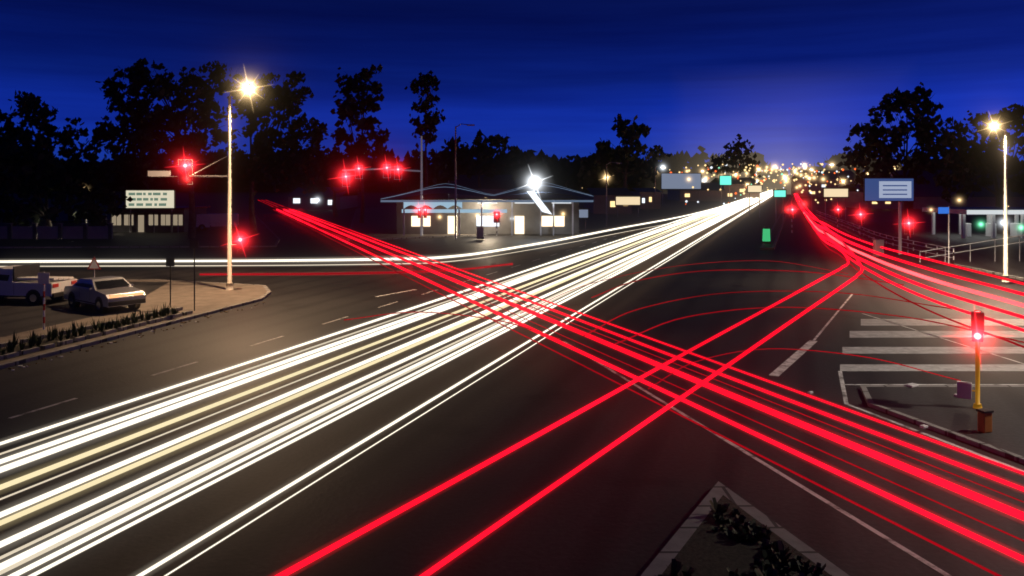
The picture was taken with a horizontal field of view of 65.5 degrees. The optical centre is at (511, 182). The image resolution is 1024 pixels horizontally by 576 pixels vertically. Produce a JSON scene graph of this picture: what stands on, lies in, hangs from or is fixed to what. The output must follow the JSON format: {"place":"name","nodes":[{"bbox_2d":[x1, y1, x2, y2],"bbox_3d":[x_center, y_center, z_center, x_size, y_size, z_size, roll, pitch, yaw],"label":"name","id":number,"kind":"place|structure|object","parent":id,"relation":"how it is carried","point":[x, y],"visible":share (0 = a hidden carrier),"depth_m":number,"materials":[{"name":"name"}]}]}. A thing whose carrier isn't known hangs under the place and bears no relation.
{"place":"outdoors","nodes":[
{"label":"outdoors","id":0,"kind":"place"},
{"bbox_2d":[0,282,192,360],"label":"parking ground","id":1,"kind":"structure","parent":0,"point":[19,314],"depth_m":33.34,"materials":[{"name":"asphalt"}]},
{"bbox_2d":[0,263,76,304],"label":"pickup truck","id":2,"kind":"object","parent":1,"relation":"on","point":[18,280],"visible":0.92,"depth_m":38.41,"materials":[{"name":"white metal"}]},
{"bbox_2d":[87,256,100,276],"bbox_3d":[-23.373,4.995,44.577,0.800,1.751,0.070,0,0,0],"label":"warning sign post","id":3,"kind":"object","parent":1,"relation":"on","point":[94,264],"visible":0.73,"depth_m":44.55,"materials":[{"name":"silver metal"}]},
{"bbox_2d":[64,276,145,312],"bbox_3d":[-19.125,5.190,37.333,4.580,1.450,2.020,0,0,38],"label":"silver sedan car","id":4,"kind":"object","parent":1,"relation":"on","point":[102,294],"visible":1,"depth_m":36.52,"materials":[{"name":"grey metal"}]},
{"bbox_2d":[0,279,270,368],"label":"sidewalk","id":5,"kind":"structure","parent":0,"point":[213,297],"depth_m":37.67,"materials":[{"name":"concrete"}]},
{"bbox_2d":[38,272,48,329],"bbox_3d":[-18.670,4.722,31.773,0.450,2.296,0.080,0,0,0],"label":"parking sign post","id":6,"kind":"object","parent":5,"relation":"on","point":[43,278],"visible":1,"depth_m":31.73,"materials":[{"name":"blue metal"}]},
{"bbox_2d":[166,240,198,310],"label":"sign posts","id":7,"kind":"object","parent":5,"relation":"on","point":[194,245],"visible":0.97,"depth_m":36.40,"materials":[{"name":"black metal"}]},
{"bbox_2d":[148,83,253,289],"bbox_3d":[-16.112,-0.314,42.457,7.566,12.368,2.689,0,0,0],"label":"street light","id":8,"kind":"object","parent":5,"relation":"on","point":[185,175],"visible":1,"depth_m":43.51,"materials":[{"name":"beige metal"}]},
{"bbox_2d":[8,302,264,370],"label":"kerb litter","id":9,"kind":"object","parent":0,"point":[13,369],"visible":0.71,"depth_m":29.65,"materials":[{"name":"white paint"}]},
{"bbox_2d":[0,213,279,247],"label":"verge ground","id":10,"kind":"structure","parent":0,"point":[265,236],"depth_m":80.47,"materials":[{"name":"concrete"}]},
{"bbox_2d":[0,223,113,238],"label":"boundary wall","id":11,"kind":"structure","parent":10,"relation":"on","point":[36,231],"depth_m":82.85,"materials":[{"name":"paint"}]},
{"bbox_2d":[0,90,132,225],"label":"gum tree","id":12,"kind":"object","parent":10,"relation":"on","point":[25,158],"visible":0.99,"depth_m":83.41,"materials":[{"name":"green plant"}]},
{"bbox_2d":[105,190,210,232],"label":"shop","id":13,"kind":"structure","parent":10,"relation":"on","point":[154,211],"depth_m":93.73,"materials":[{"name":"beige metal"}]},
{"bbox_2d":[92,58,240,238],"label":"gum tree","id":14,"kind":"object","parent":10,"relation":"on","point":[148,135],"visible":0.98,"depth_m":81.80,"materials":[{"name":"green plant"}]},
{"bbox_2d":[196,214,210,229],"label":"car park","id":15,"kind":"structure","parent":10,"relation":"on","point":[202,221],"depth_m":97.65,"materials":[{"name":"purple"}]},
{"bbox_2d":[204,213,239,229],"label":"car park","id":16,"kind":"structure","parent":10,"relation":"on","point":[218,219],"depth_m":98.90,"materials":[{"name":"purple"}]},
{"bbox_2d":[220,71,331,234],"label":"gum tree","id":17,"kind":"object","parent":10,"relation":"on","point":[263,145],"visible":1,"depth_m":89.12,"materials":[{"name":"green plant"}]},
{"bbox_2d":[0,191,1023,575],"bbox_3d":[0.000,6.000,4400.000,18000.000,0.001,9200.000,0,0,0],"label":"ground","id":18,"kind":"structure","parent":0,"point":[628,507],"depth_m":20.50,"materials":[{"name":"black asphalt"}]},
{"bbox_2d":[329,64,390,222],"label":"tall gum tree","id":19,"kind":"object","parent":18,"relation":"on","point":[351,108],"visible":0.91,"depth_m":113.82,"materials":[{"name":"green plant"}]},
{"bbox_2d":[279,146,459,216],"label":"tree","id":20,"kind":"object","parent":18,"relation":"on","point":[407,182],"visible":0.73,"depth_m":139.35,"materials":[{"name":"green plant"}]},
{"bbox_2d":[404,70,445,197],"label":"poplar tree","id":21,"kind":"object","parent":18,"relation":"on","point":[425,82],"visible":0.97,"depth_m":119.60,"materials":[{"name":"green plant"}]},
{"bbox_2d":[476,226,483,238],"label":"controller cabinet","id":22,"kind":"object","parent":18,"relation":"on","point":[479,232],"visible":1,"depth_m":82.77,"materials":[{"name":"silver metal"}]},
{"bbox_2d":[428,129,535,187],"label":"tree","id":23,"kind":"object","parent":18,"relation":"on","point":[465,155],"visible":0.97,"depth_m":198.22,"materials":[{"name":"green plant"}]},
{"bbox_2d":[494,211,499,235],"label":"traffic light","id":24,"kind":"object","parent":18,"relation":"on","point":[496,217],"visible":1,"depth_m":87.78,"materials":[{"name":"black paint"}]},
{"bbox_2d":[0,146,1023,191],"bbox_3d":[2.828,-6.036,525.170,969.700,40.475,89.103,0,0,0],"label":"distant tree line","id":25,"kind":"object","parent":18,"relation":"on","point":[565,172],"visible":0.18,"depth_m":510.86,"materials":[{"name":"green plant"}]},
{"bbox_2d":[9,211,1023,575],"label":"road markings","id":26,"kind":"object","parent":18,"relation":"on","point":[875,321],"visible":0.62,"depth_m":27.90,"materials":[{"name":"paint"}]},
{"bbox_2d":[579,113,671,187],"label":"tree","id":27,"kind":"object","parent":18,"relation":"on","point":[606,153],"visible":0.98,"depth_m":177.56,"materials":[{"name":"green plant"}]},
{"bbox_2d":[455,123,848,238],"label":"street lamps and signs","id":28,"kind":"object","parent":18,"relation":"on","point":[679,180],"visible":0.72,"depth_m":135.76,"materials":[{"name":"silver metal"}]},
{"bbox_2d":[286,170,1023,213],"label":"buildings","id":29,"kind":"structure","parent":18,"relation":"on","point":[930,194],"depth_m":181.43,"materials":[{"name":"paint"}]},
{"bbox_2d":[701,134,761,177],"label":"tree","id":30,"kind":"object","parent":18,"relation":"on","point":[737,152],"visible":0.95,"depth_m":297.82,"materials":[{"name":"green plant"}]},
{"bbox_2d":[762,227,770,243],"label":"sign","id":31,"kind":"object","parent":18,"relation":"on","point":[766,236],"visible":0.9,"depth_m":76.28,"materials":[{"name":"green plastic"}]},
{"bbox_2d":[789,207,795,232],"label":"traffic light","id":32,"kind":"object","parent":18,"relation":"on","point":[792,212],"visible":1,"depth_m":93.26,"materials":[{"name":"black paint"}]},
{"bbox_2d":[654,163,1008,206],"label":"town lights","id":33,"kind":"object","parent":18,"relation":"on","point":[761,181],"visible":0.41,"depth_m":240.23},
{"bbox_2d":[835,207,840,232],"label":"signal post","id":34,"kind":"object","parent":18,"relation":"on","point":[837,212],"visible":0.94,"depth_m":93.20,"materials":[{"name":"black paint"}]},
{"bbox_2d":[857,211,864,238],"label":"signal post","id":35,"kind":"object","parent":18,"relation":"on","point":[860,217],"visible":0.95,"depth_m":80.58,"materials":[{"name":"black paint"}]},
{"bbox_2d":[872,239,883,255],"bbox_3d":[29.234,5.218,63.546,0.780,1.305,0.480,0,0,-11],"label":"utility box","id":36,"kind":"object","parent":18,"relation":"on","point":[878,244],"visible":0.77,"depth_m":63.36,"materials":[{"name":"silver metal"}]},
{"bbox_2d":[863,178,913,254],"bbox_3d":[30.620,2.739,64.852,4.109,6.261,0.411,0,0,0],"label":"billboard","id":37,"kind":"object","parent":18,"relation":"on","point":[899,190],"visible":1,"depth_m":64.65,"materials":[{"name":"white paint"}]},
{"bbox_2d":[938,206,948,262],"bbox_3d":[30.832,3.792,56.876,0.815,4.156,0.105,0,0,0],"label":"street sign","id":38,"kind":"object","parent":18,"relation":"on","point":[943,210],"visible":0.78,"depth_m":56.82,"materials":[{"name":"blue metal"}]},
{"bbox_2d":[922,207,1023,237],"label":"building","id":39,"kind":"structure","parent":18,"relation":"on","point":[1016,228],"depth_m":86.36,"materials":[{"name":"white paint"}]},
{"bbox_2d":[989,122,1008,281],"bbox_3d":[28.035,0.692,46.289,2.609,10.356,1.869,0,0,0],"label":"street lamp","id":40,"kind":"object","parent":18,"relation":"on","point":[1005,268],"visible":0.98,"depth_m":46.96,"materials":[{"name":"white metal"}]},
{"bbox_2d":[0,190,1023,575],"bbox_3d":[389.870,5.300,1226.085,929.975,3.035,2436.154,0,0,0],"label":"light trails","id":41,"kind":"object","parent":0,"point":[726,210],"visible":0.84,"depth_m":20.14,"materials":[{"name":"white"}]},
{"bbox_2d":[0,0,1023,176],"label":"sky","id":42,"kind":"structure","parent":0,"point":[792,78],"materials":[{"name":"blue"}]},
{"bbox_2d":[347,191,765,241],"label":"verge ground","id":43,"kind":"structure","parent":0,"point":[379,223],"depth_m":133.20,"materials":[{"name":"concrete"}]},
{"bbox_2d":[342,136,426,235],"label":"signal mast","id":44,"kind":"object","parent":43,"relation":"on","point":[386,169],"visible":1,"depth_m":87.72,"materials":[{"name":"grey metal"}]},
{"bbox_2d":[381,180,592,235],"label":"corner shop","id":45,"kind":"structure","parent":43,"relation":"on","point":[534,214],"depth_m":90.34,"materials":[{"name":"white paint"}]},
{"bbox_2d":[641,481,848,575],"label":"traffic island","id":46,"kind":"structure","parent":0,"point":[698,545],"depth_m":12.76,"materials":[{"name":"soil"}]},
{"bbox_2d":[658,497,831,575],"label":"island shrubs","id":47,"kind":"object","parent":46,"relation":"on","point":[774,567],"visible":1,"depth_m":12.34,"materials":[{"name":"green plant"}]},
{"bbox_2d":[760,196,793,249],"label":"median ground","id":48,"kind":"structure","parent":0,"point":[775,230],"depth_m":98.92,"materials":[{"name":"concrete"}]},
{"bbox_2d":[811,196,1023,280],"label":"verge ground","id":49,"kind":"structure","parent":0,"point":[986,260],"depth_m":88.05,"materials":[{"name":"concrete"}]},
{"bbox_2d":[836,82,975,220],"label":"tree","id":50,"kind":"object","parent":49,"relation":"on","point":[874,148],"visible":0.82,"depth_m":118.24,"materials":[{"name":"green plant"}]},
{"bbox_2d":[904,219,913,252],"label":"signal post","id":51,"kind":"object","parent":49,"relation":"on","point":[908,226],"visible":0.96,"depth_m":66.21,"materials":[{"name":"black paint"}]},
{"bbox_2d":[816,210,1023,263],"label":"guard fence","id":52,"kind":"object","parent":49,"relation":"on","point":[936,249],"visible":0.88,"depth_m":60.59,"materials":[{"name":"grey metal"}]},
{"bbox_2d":[939,103,1023,228],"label":"tree","id":53,"kind":"object","parent":49,"relation":"on","point":[992,153],"visible":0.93,"depth_m":99.68,"materials":[{"name":"green plant"}]},
{"bbox_2d":[860,385,1023,463],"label":"signal island","id":54,"kind":"structure","parent":0,"point":[942,409],"depth_m":20.69,"materials":[{"name":"concrete"}]},
{"bbox_2d":[807,383,956,428],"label":"road studs","id":55,"kind":"object","parent":54,"relation":"on","point":[924,426],"visible":0.8,"depth_m":22.62,"materials":[{"name":"white paint"}]},
{"bbox_2d":[957,310,983,408],"bbox_3d":[12.055,4.421,20.634,1.966,2.957,1.096,0,0,29],"label":"traffic light","id":56,"kind":"object","parent":54,"relation":"on","point":[964,390],"visible":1,"depth_m":20.77,"materials":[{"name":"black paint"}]},
{"bbox_2d":[976,408,993,432],"bbox_3d":[11.186,5.638,18.843,0.300,0.525,0.240,0,0,-17],"label":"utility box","id":57,"kind":"object","parent":54,"relation":"on","point":[984,420],"visible":1,"depth_m":18.76,"materials":[{"name":"orange plastic"}]}
]}

